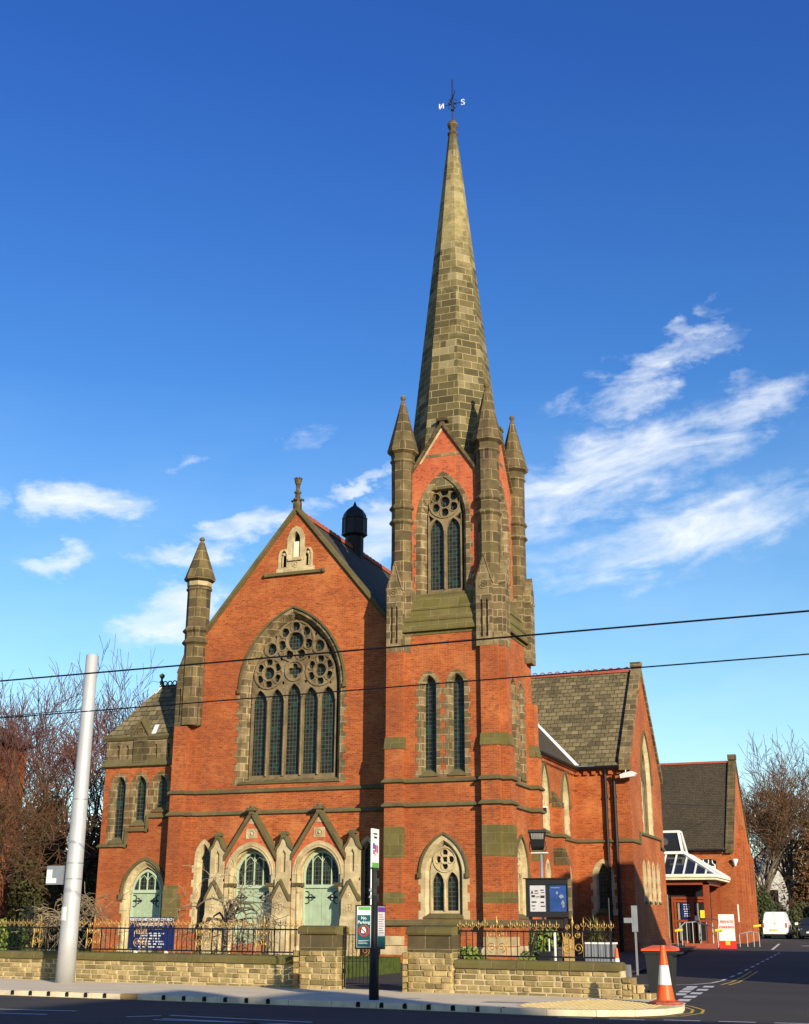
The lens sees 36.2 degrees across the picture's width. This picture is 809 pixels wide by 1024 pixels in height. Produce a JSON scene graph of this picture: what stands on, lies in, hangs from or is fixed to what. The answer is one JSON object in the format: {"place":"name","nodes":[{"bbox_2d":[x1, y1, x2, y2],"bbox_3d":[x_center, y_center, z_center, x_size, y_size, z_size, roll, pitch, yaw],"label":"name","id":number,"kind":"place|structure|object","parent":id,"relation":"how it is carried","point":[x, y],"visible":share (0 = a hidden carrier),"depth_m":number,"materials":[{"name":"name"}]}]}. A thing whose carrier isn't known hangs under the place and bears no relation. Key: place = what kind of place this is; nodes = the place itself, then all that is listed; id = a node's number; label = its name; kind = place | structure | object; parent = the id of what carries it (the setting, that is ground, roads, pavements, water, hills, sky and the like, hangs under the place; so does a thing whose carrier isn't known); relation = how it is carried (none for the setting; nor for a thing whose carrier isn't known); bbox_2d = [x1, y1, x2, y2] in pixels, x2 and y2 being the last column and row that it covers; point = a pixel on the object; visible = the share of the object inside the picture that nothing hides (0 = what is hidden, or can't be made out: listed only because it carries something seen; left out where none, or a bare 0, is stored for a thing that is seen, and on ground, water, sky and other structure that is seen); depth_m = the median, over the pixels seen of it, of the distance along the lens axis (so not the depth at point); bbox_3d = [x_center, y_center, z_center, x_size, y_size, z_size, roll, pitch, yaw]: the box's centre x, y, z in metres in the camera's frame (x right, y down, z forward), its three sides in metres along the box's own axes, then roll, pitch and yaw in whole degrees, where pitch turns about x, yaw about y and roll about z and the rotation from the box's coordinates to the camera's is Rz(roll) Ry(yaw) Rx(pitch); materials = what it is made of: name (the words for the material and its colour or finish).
{"place":"outdoors","nodes":[
{"label":"outdoors","id":0,"kind":"place"},
{"bbox_2d":[0,978,674,1009],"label":"pavement","id":1,"kind":"structure","parent":0,"point":[494,1000],"depth_m":27.11,"materials":[{"name":"beige concrete"}]},
{"bbox_2d":[46,654,97,982],"bbox_3d":[-8.977,8.082,33.328,1.025,8.560,0.490,-7,-19,20],"label":"silver pole","id":2,"kind":"object","parent":1,"relation":"on","point":[70,879],"visible":1,"depth_m":32.82,"materials":[{"name":"metal"}]},
{"bbox_2d":[2,709,79,716],"bbox_3d":[-26.213,8.192,43.590,39.817,0.573,0.022,-10,-21,28],"label":"overhead wire","id":3,"kind":"object","parent":2,"relation":"attached to","point":[41,713],"visible":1,"depth_m":34.86,"materials":[{"name":"metal"}]},
{"bbox_2d":[0,950,299,987],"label":"boundary wall","id":4,"kind":"structure","parent":1,"relation":"on","point":[226,970],"depth_m":31.80,"materials":[{"name":"stone"}]},
{"bbox_2d":[0,915,303,955],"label":"iron railing","id":5,"kind":"object","parent":4,"relation":"on","point":[97,928],"visible":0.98,"depth_m":32.32,"materials":[{"name":"black metal"}]},
{"bbox_2d":[292,925,348,988],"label":"gate pier","id":6,"kind":"structure","parent":1,"relation":"on","point":[319,953],"depth_m":29.71,"materials":[{"name":"stone"}]},
{"bbox_2d":[343,926,369,986],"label":"iron gate","id":7,"kind":"structure","parent":6,"relation":"attached to","point":[352,961],"depth_m":29.72,"materials":[{"name":"black metal"}]},
{"bbox_2d":[355,828,385,999],"bbox_3d":[-0.683,8.428,26.073,0.674,3.420,0.329,7,-19,-19],"label":"bus stop","id":8,"kind":"object","parent":1,"relation":"on","point":[370,926],"visible":1,"depth_m":25.94,"materials":[{"name":"black plastic"}]},
{"bbox_2d":[402,926,462,992],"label":"gate pier","id":9,"kind":"structure","parent":1,"relation":"on","point":[430,956],"depth_m":28.40,"materials":[{"name":"stone"}]},
{"bbox_2d":[454,959,656,998],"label":"boundary wall","id":10,"kind":"structure","parent":1,"relation":"on","point":[592,979],"depth_m":27.11,"materials":[{"name":"stone"}]},
{"bbox_2d":[457,916,614,960],"bbox_3d":[2.883,9.518,27.675,3.769,0.980,0.064,-9,-20,26],"label":"iron railing","id":11,"kind":"object","parent":10,"relation":"on","point":[543,931],"visible":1,"depth_m":27.59,"materials":[{"name":"black metal"}]},
{"bbox_2d":[606,898,612,961],"bbox_3d":[4.466,9.430,26.848,0.160,2.040,0.034,-7,-19,20],"label":"site pole","id":12,"kind":"object","parent":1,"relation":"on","point":[609,929],"visible":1,"depth_m":26.96,"materials":[{"name":"metal"}]},
{"bbox_2d":[649,945,682,1004],"bbox_3d":[5.160,9.189,24.613,0.632,1.100,0.632,-7,-19,20],"label":"traffic cone","id":13,"kind":"object","parent":1,"relation":"on","point":[665,995],"visible":1,"depth_m":24.45,"materials":[{"name":"orange plastic"}]},
{"bbox_2d":[2,937,696,992],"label":"churchyard path","id":14,"kind":"structure","parent":0,"point":[393,981],"depth_m":38.15,"materials":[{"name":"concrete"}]},
{"bbox_2d":[0,726,34,944],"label":"brick house","id":15,"kind":"structure","parent":14,"relation":"on","point":[4,898],"depth_m":71.29,"materials":[{"name":"brick"}]},
{"bbox_2d":[0,670,76,831],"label":"bare tree","id":16,"kind":"object","parent":14,"relation":"on","point":[8,713],"visible":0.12,"depth_m":82.59,"materials":[{"name":"brown plant"}]},
{"bbox_2d":[0,768,102,947],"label":"evergreen shrub","id":17,"kind":"object","parent":14,"relation":"on","point":[21,897],"visible":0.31,"depth_m":66.60,"materials":[{"name":"green plant"}]},
{"bbox_2d":[0,753,109,896],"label":"bare tree","id":18,"kind":"object","parent":14,"relation":"on","point":[31,823],"visible":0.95,"depth_m":56.45,"materials":[{"name":"brown plant"}]},
{"bbox_2d":[18,794,101,947],"bbox_3d":[-15.930,18.306,66.481,9.303,10.567,9.975,4,-19,-10],"label":"evergreen shrub","id":19,"kind":"object","parent":14,"relation":"on","point":[90,888],"visible":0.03,"depth_m":63.56,"materials":[{"name":"green plant"}]},
{"bbox_2d":[0,686,147,888],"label":"bare tree","id":20,"kind":"object","parent":14,"relation":"on","point":[96,859],"visible":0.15,"depth_m":67.06,"materials":[{"name":"brown plant"}]},
{"bbox_2d":[0,663,157,947],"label":"bare tree","id":21,"kind":"object","parent":14,"relation":"on","point":[90,850],"visible":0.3,"depth_m":65.58,"materials":[{"name":"brown plant"}]},
{"bbox_2d":[0,634,167,943],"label":"bare tree","id":22,"kind":"object","parent":14,"relation":"on","point":[41,732],"visible":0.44,"depth_m":73.60,"materials":[{"name":"brown plant"}]},
{"bbox_2d":[42,685,148,826],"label":"bare tree","id":23,"kind":"object","parent":14,"relation":"on","point":[106,716],"visible":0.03,"depth_m":80.17,"materials":[{"name":"brown plant"}]},
{"bbox_2d":[128,917,175,952],"bbox_3d":[-7.352,12.620,35.991,1.660,1.620,0.148,-10,-21,27],"label":"church signboard","id":24,"kind":"object","parent":14,"relation":"on","point":[154,934],"visible":0.75,"depth_m":36.00,"materials":[{"name":"blue paint"}]},
{"bbox_2d":[24,948,400,977],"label":"grass","id":25,"kind":"structure","parent":14,"relation":"on","point":[390,965],"depth_m":37.77,"materials":[{"name":"green plant"}]},
{"bbox_2d":[0,917,28,950],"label":"clipped hedge","id":26,"kind":"object","parent":25,"relation":"on","point":[7,934],"visible":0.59,"depth_m":38.87,"materials":[{"name":"green plant"}]},
{"bbox_2d":[15,882,129,951],"bbox_3d":[-9.968,12.630,38.102,3.666,2.562,3.344,-7,-19,20],"label":"arching shrub","id":27,"kind":"object","parent":25,"relation":"on","point":[85,916],"visible":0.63,"depth_m":37.87,"materials":[{"name":"brown plant"}]},
{"bbox_2d":[149,853,292,955],"bbox_3d":[-5.274,11.688,35.662,4.021,3.696,3.553,5,-19,-15],"label":"weeping tree","id":28,"kind":"object","parent":25,"relation":"on","point":[229,915],"visible":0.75,"depth_m":35.88,"materials":[{"name":"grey plant"}]},
{"bbox_2d":[92,80,670,962],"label":"church","id":29,"kind":"structure","parent":14,"relation":"on","point":[448,790],"depth_m":53.98,"materials":[{"name":"brick"}]},
{"bbox_2d":[105,773,129,843],"bbox_3d":[-12.912,13.429,56.132,1.070,3.179,0.330,-7,-19,20],"label":"window","id":30,"kind":"structure","parent":29,"relation":"in","point":[119,791],"depth_m":56.15,"materials":[{"name":"stone"}]},
{"bbox_2d":[127,772,149,826],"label":"window","id":31,"kind":"structure","parent":29,"relation":"in","point":[139,798],"depth_m":55.90,"materials":[{"name":"stone"}]},
{"bbox_2d":[116,857,164,951],"bbox_3d":[-11.342,17.329,54.320,2.480,4.229,0.800,-7,-19,20],"label":"doorway","id":32,"kind":"structure","parent":29,"relation":"in","point":[144,898],"depth_m":54.52,"materials":[{"name":"stone"}]},
{"bbox_2d":[149,771,170,812],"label":"window","id":33,"kind":"structure","parent":29,"relation":"in","point":[160,786],"depth_m":55.63,"materials":[{"name":"stone"}]},
{"bbox_2d":[188,839,210,931],"bbox_3d":[-8.622,16.014,53.214,1.100,3.794,0.370,-7,-19,20],"label":"window","id":34,"kind":"structure","parent":29,"relation":"in","point":[202,854],"depth_m":53.34,"materials":[{"name":"stone"}]},
{"bbox_2d":[221,805,276,953],"bbox_3d":[-6.427,15.554,52.219,2.500,6.260,1.020,-7,-19,20],"label":"doorway","id":35,"kind":"structure","parent":29,"relation":"in","point":[252,841],"depth_m":52.44,"materials":[{"name":"stone"}]},
{"bbox_2d":[233,606,346,785],"bbox_3d":[-4.899,7.969,54.422,5.320,7.820,0.590,-7,-19,20],"label":"window","id":36,"kind":"structure","parent":29,"relation":"in","point":[296,738],"depth_m":54.44,"materials":[{"name":"stone"}]},
{"bbox_2d":[289,802,345,953],"bbox_3d":[-3.479,15.208,51.135,2.500,6.260,1.020,-7,-19,20],"label":"doorway","id":37,"kind":"structure","parent":29,"relation":"in","point":[318,858],"depth_m":51.26,"materials":[{"name":"stone"}]},
{"bbox_2d":[361,836,378,904],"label":"window","id":38,"kind":"structure","parent":29,"relation":"in","point":[365,842],"depth_m":50.77,"materials":[{"name":"glass"}]},
{"bbox_2d":[415,671,442,777],"bbox_3d":[1.035,8.602,50.331,1.160,4.299,0.370,-7,-19,20],"label":"window","id":39,"kind":"structure","parent":29,"relation":"in","point":[429,704],"depth_m":50.31,"materials":[{"name":"stone"}]},
{"bbox_2d":[417,832,469,919],"bbox_3d":[1.569,14.153,48.263,2.135,3.264,0.470,-7,-19,20],"label":"window","id":40,"kind":"structure","parent":29,"relation":"in","point":[443,875],"depth_m":48.26,"materials":[{"name":"stone"}]},
{"bbox_2d":[414,471,472,596],"bbox_3d":[1.715,0.933,53.081,2.640,5.593,0.490,-7,-19,20],"label":"window","id":41,"kind":"structure","parent":29,"relation":"in","point":[442,549],"depth_m":53.07,"materials":[{"name":"stone"}]},
{"bbox_2d":[443,669,470,776],"bbox_3d":[2.154,8.470,49.919,1.160,4.299,0.370,-7,-19,20],"label":"window","id":42,"kind":"structure","parent":29,"relation":"in","point":[457,744],"depth_m":49.89,"materials":[{"name":"stone"}]},
{"bbox_2d":[499,480,511,602],"bbox_3d":[4.067,1.262,54.053,0.490,5.593,2.640,-7,-19,20],"label":"window","id":43,"kind":"structure","parent":29,"relation":"in","point":[504,520],"depth_m":54.98,"materials":[{"name":"stone"}]},
{"bbox_2d":[511,675,518,779],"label":"window","id":44,"kind":"structure","parent":29,"relation":"in","point":[513,687],"depth_m":51.15,"materials":[{"name":"stone"}]},
{"bbox_2d":[517,680,526,782],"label":"window","id":45,"kind":"structure","parent":29,"relation":"in","point":[520,692],"depth_m":51.92,"materials":[{"name":"stone"}]},
{"bbox_2d":[517,835,530,919],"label":"window","id":46,"kind":"structure","parent":29,"relation":"in","point":[523,858],"depth_m":49.93,"materials":[{"name":"stone"}]},
{"bbox_2d":[542,762,551,832],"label":"window","id":47,"kind":"structure","parent":29,"relation":"in","point":[547,799],"depth_m":57.54,"materials":[{"name":"stone"}]},
{"bbox_2d":[545,859,550,877],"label":"window","id":48,"kind":"structure","parent":29,"relation":"in","point":[548,870],"depth_m":56.43,"materials":[{"name":"stone"}]},
{"bbox_2d":[561,771,571,837],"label":"window","id":49,"kind":"structure","parent":29,"relation":"in","point":[565,792],"depth_m":60.89,"materials":[{"name":"stone"}]},
{"bbox_2d":[570,866,573,915],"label":"window","id":50,"kind":"structure","parent":29,"relation":"in","point":[570,866],"depth_m":59.80,"materials":[{"name":"stone"}]},
{"bbox_2d":[590,859,617,914],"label":"window","id":51,"kind":"structure","parent":29,"relation":"in","point":[600,887],"depth_m":60.76,"materials":[{"name":"stone"}]},
{"bbox_2d":[619,770,637,778],"bbox_3d":[11.143,12.951,61.530,0.880,0.530,0.600,-7,-19,20],"label":"wall lamp","id":52,"kind":"object","parent":29,"relation":"attached to","point":[625,774],"visible":1,"depth_m":61.30,"materials":[{"name":"white metal"}]},
{"bbox_2d":[643,860,648,903],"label":"window","id":53,"kind":"structure","parent":29,"relation":"in","point":[645,890],"depth_m":62.72,"materials":[{"name":"stone"}]},
{"bbox_2d":[640,730,653,835],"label":"window","id":54,"kind":"structure","parent":29,"relation":"in","point":[645,764],"depth_m":66.34,"materials":[{"name":"stone"}]},
{"bbox_2d":[647,860,652,904],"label":"window","id":55,"kind":"structure","parent":29,"relation":"in","point":[649,879],"depth_m":63.84,"materials":[{"name":"stone"}]},
{"bbox_2d":[652,862,657,904],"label":"window","id":56,"kind":"structure","parent":29,"relation":"in","point":[653,868],"depth_m":64.95,"materials":[{"name":"stone"}]},
{"bbox_2d":[657,862,661,904],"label":"window","id":57,"kind":"structure","parent":29,"relation":"in","point":[658,872],"depth_m":66.21,"materials":[{"name":"stone"}]},
{"bbox_2d":[461,928,561,960],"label":"plants","id":58,"kind":"object","parent":14,"relation":"on","point":[539,940],"visible":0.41,"depth_m":35.00,"materials":[{"name":"green plant"}]},
{"bbox_2d":[531,932,537,955],"bbox_3d":[3.401,11.995,33.376,0.408,1.268,0.070,-7,-19,20],"label":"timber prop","id":59,"kind":"object","parent":14,"relation":"on","point":[533,944],"visible":0.44,"depth_m":33.43,"materials":[{"name":"wood"}]},
{"bbox_2d":[528,829,547,933],"bbox_3d":[3.963,11.445,36.297,0.590,4.130,0.520,-1,-18,5],"label":"lamp post","id":60,"kind":"object","parent":14,"relation":"on","point":[537,839],"visible":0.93,"depth_m":36.73,"materials":[{"name":"black metal"}]},
{"bbox_2d":[523,878,572,959],"bbox_3d":[4.090,11.800,35.140,1.370,2.730,0.210,-5,-19,17],"label":"notice cabinet","id":61,"kind":"object","parent":14,"relation":"on","point":[548,897],"visible":0.95,"depth_m":35.32,"materials":[{"name":"black plastic"}]},
{"bbox_2d":[545,939,563,960],"bbox_3d":[4.350,12.641,35.035,0.760,1.071,0.741,-7,-19,20],"label":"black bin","id":62,"kind":"object","parent":14,"relation":"on","point":[559,953],"visible":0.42,"depth_m":34.77,"materials":[{"name":"plastic"}]},
{"bbox_2d":[564,937,574,960],"bbox_3d":[4.615,12.476,34.643,0.300,1.140,0.120,-7,-19,20],"label":"timber stand","id":63,"kind":"object","parent":14,"relation":"on","point":[569,942],"visible":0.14,"depth_m":34.68,"materials":[{"name":"beige wood"}]},
{"bbox_2d":[577,916,623,956],"bbox_3d":[5.634,12.705,36.337,1.643,1.777,1.611,12,-22,-32],"label":"spiky plant","id":64,"kind":"object","parent":14,"relation":"on","point":[594,936],"visible":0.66,"depth_m":36.28,"materials":[{"name":"green plant"}]},
{"bbox_2d":[585,942,617,961],"bbox_3d":[5.642,12.825,35.515,0.860,0.930,0.610,-7,-19,20],"label":"white metal railing barrier","id":65,"kind":"object","parent":14,"relation":"on","point":[595,949],"visible":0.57,"depth_m":35.36,"materials":[{"name":"white metal"}]},
{"bbox_2d":[626,965,631,976],"bbox_3d":[4.978,10.611,27.993,0.390,0.720,0.160,-11,-21,31],"label":"grey bollard","id":66,"kind":"object","parent":14,"relation":"on","point":[628,970],"visible":0.07,"depth_m":27.96,"materials":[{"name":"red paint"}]},
{"bbox_2d":[0,936,808,1023],"bbox_3d":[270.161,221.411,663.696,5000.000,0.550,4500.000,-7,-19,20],"label":"road","id":67,"kind":"structure","parent":0,"point":[774,989],"depth_m":24.56,"materials":[{"name":"grey asphalt"}]},
{"bbox_2d":[10,794,69,925],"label":"distant woodland","id":68,"kind":"object","parent":67,"relation":"on","point":[61,865],"depth_m":109.30,"materials":[{"name":"brown plant"}]},
{"bbox_2d":[0,989,684,1016],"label":"kerb","id":69,"kind":"structure","parent":67,"relation":"on","point":[676,1009],"depth_m":24.60,"materials":[{"name":"concrete"}]},
{"bbox_2d":[5,971,757,1017],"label":"white road markings","id":70,"kind":"object","parent":67,"relation":"on","point":[692,1011],"visible":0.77,"depth_m":24.91,"materials":[{"name":"white paint"}]},
{"bbox_2d":[9,944,808,1023],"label":"white road markings","id":71,"kind":"object","parent":67,"relation":"on","point":[690,987],"visible":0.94,"depth_m":22.76,"materials":[{"name":"white paint"}]},
{"bbox_2d":[624,906,638,974],"bbox_3d":[6.972,13.124,37.986,0.420,2.020,0.100,-7,-19,20],"label":"white direction board","id":72,"kind":"object","parent":67,"relation":"on","point":[633,920],"visible":1,"depth_m":38.07,"materials":[{"name":"white metal"}]},
{"bbox_2d":[641,945,683,996],"bbox_3d":[5.815,10.315,27.756,0.858,1.140,0.840,-7,-19,20],"label":"wheelie bin","id":73,"kind":"object","parent":67,"relation":"on","point":[652,954],"visible":0.65,"depth_m":27.57,"materials":[{"name":"grey plastic"}]},
{"bbox_2d":[580,754,759,943],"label":"church hall","id":74,"kind":"structure","parent":67,"relation":"on","point":[713,829],"depth_m":81.75,"materials":[{"name":"brick"}]},
{"bbox_2d":[700,859,716,868],"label":"window","id":75,"kind":"structure","parent":74,"relation":"in","point":[711,862],"depth_m":78.95,"materials":[{"name":"white glass"}]},
{"bbox_2d":[663,830,730,944],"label":"glazed entrance porch","id":76,"kind":"object","parent":67,"relation":"on","point":[690,879],"visible":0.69,"depth_m":73.75,"materials":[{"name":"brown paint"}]},
{"bbox_2d":[675,918,760,948],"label":"ramp handrail","id":77,"kind":"object","parent":67,"relation":"on","point":[707,945],"visible":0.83,"depth_m":69.11,"materials":[{"name":"metal"}]},
{"bbox_2d":[718,914,736,948],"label":"parking sign","id":78,"kind":"object","parent":67,"relation":"on","point":[727,933],"visible":1,"depth_m":68.01,"materials":[{"name":"white paint"}]},
{"bbox_2d":[738,727,808,836],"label":"bare tree","id":79,"kind":"object","parent":67,"relation":"on","point":[752,773],"visible":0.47,"depth_m":111.52,"materials":[{"name":"brown plant"}]},
{"bbox_2d":[739,754,808,912],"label":"bare tree","id":80,"kind":"object","parent":67,"relation":"on","point":[789,872],"visible":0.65,"depth_m":105.92,"materials":[{"name":"brown plant"}]},
{"bbox_2d":[755,872,792,936],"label":"evergreen bush","id":81,"kind":"object","parent":67,"relation":"on","point":[763,906],"visible":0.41,"depth_m":97.53,"materials":[{"name":"green plant"}]},
{"bbox_2d":[741,763,808,903],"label":"bare tree","id":82,"kind":"object","parent":67,"relation":"on","point":[772,854],"visible":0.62,"depth_m":104.62,"materials":[{"name":"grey plant"}]},
{"bbox_2d":[742,769,807,895],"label":"bare tree","id":83,"kind":"object","parent":67,"relation":"on","point":[765,875],"visible":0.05,"depth_m":110.29,"materials":[{"name":"brown plant"}]},
{"bbox_2d":[762,912,793,938],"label":"parked van","id":84,"kind":"object","parent":67,"relation":"on","point":[776,923],"visible":0.98,"depth_m":89.43,"materials":[{"name":"white paint"}]},
{"bbox_2d":[754,848,802,916],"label":"white house","id":85,"kind":"structure","parent":67,"relation":"on","point":[778,878],"depth_m":123.86,"materials":[{"name":"paint"}]},
{"bbox_2d":[770,890,778,903],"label":"window","id":86,"kind":"structure","parent":85,"relation":"in","point":[775,897],"depth_m":123.55,"materials":[{"name":"black glass"}]},
{"bbox_2d":[749,753,808,910],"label":"bare tree","id":87,"kind":"object","parent":67,"relation":"on","point":[786,884],"visible":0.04,"depth_m":121.08,"materials":[{"name":"brown plant"}]},
{"bbox_2d":[755,843,802,912],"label":"brown thicket","id":88,"kind":"object","parent":67,"relation":"on","point":[787,886],"visible":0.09,"depth_m":116.01,"materials":[{"name":"brown plant"}]},
{"bbox_2d":[774,894,808,936],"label":"evergreen bush","id":89,"kind":"object","parent":67,"relation":"on","point":[799,910],"visible":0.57,"depth_m":95.87,"materials":[{"name":"green plant"}]},
{"bbox_2d":[778,800,808,906],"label":"conifer","id":90,"kind":"object","parent":67,"relation":"on","point":[803,889],"visible":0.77,"depth_m":102.71,"materials":[{"name":"green plant"}]},
{"bbox_2d":[795,918,808,938],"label":"parked car","id":91,"kind":"object","parent":67,"relation":"on","point":[803,929],"visible":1,"depth_m":88.12,"materials":[{"name":"black paint"}]},
{"bbox_2d":[0,610,808,681],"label":"overhead wire","id":92,"kind":"object","parent":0,"point":[802,611],"visible":1,"depth_m":21.89,"materials":[{"name":"metal"}]},
{"bbox_2d":[0,653,808,718],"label":"overhead wire","id":93,"kind":"object","parent":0,"point":[423,684],"visible":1,"depth_m":24.51,"materials":[{"name":"metal"}]},
{"bbox_2d":[0,0,808,865],"label":"sky","id":94,"kind":"structure","parent":0,"point":[219,218],"materials":[{"name":"blue"}]},
{"bbox_2d":[539,933,556,960],"bbox_3d":[3.838,11.924,33.171,0.340,1.260,0.590,-7,-19,20],"label":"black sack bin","id":95,"kind":"object","parent":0,"point":[547,953],"visible":0.29,"depth_m":33.15,"materials":[{"name":"plastic"}]},
{"bbox_3d":[4.728,10.313,26.910,0.862,0.406,0.917,-7,-19,20],"label":"stone block","id":96,"kind":"object","parent":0,"visible":0},
{"bbox_2d":[614,948,619,961],"bbox_3d":[4.612,9.794,26.894,0.356,0.620,0.356,-7,-19,20],"label":"traffic cone","id":97,"kind":"object","parent":96,"relation":"on","point":[616,959],"visible":0.35,"depth_m":26.90,"materials":[{"name":"orange plastic"}]}
]}

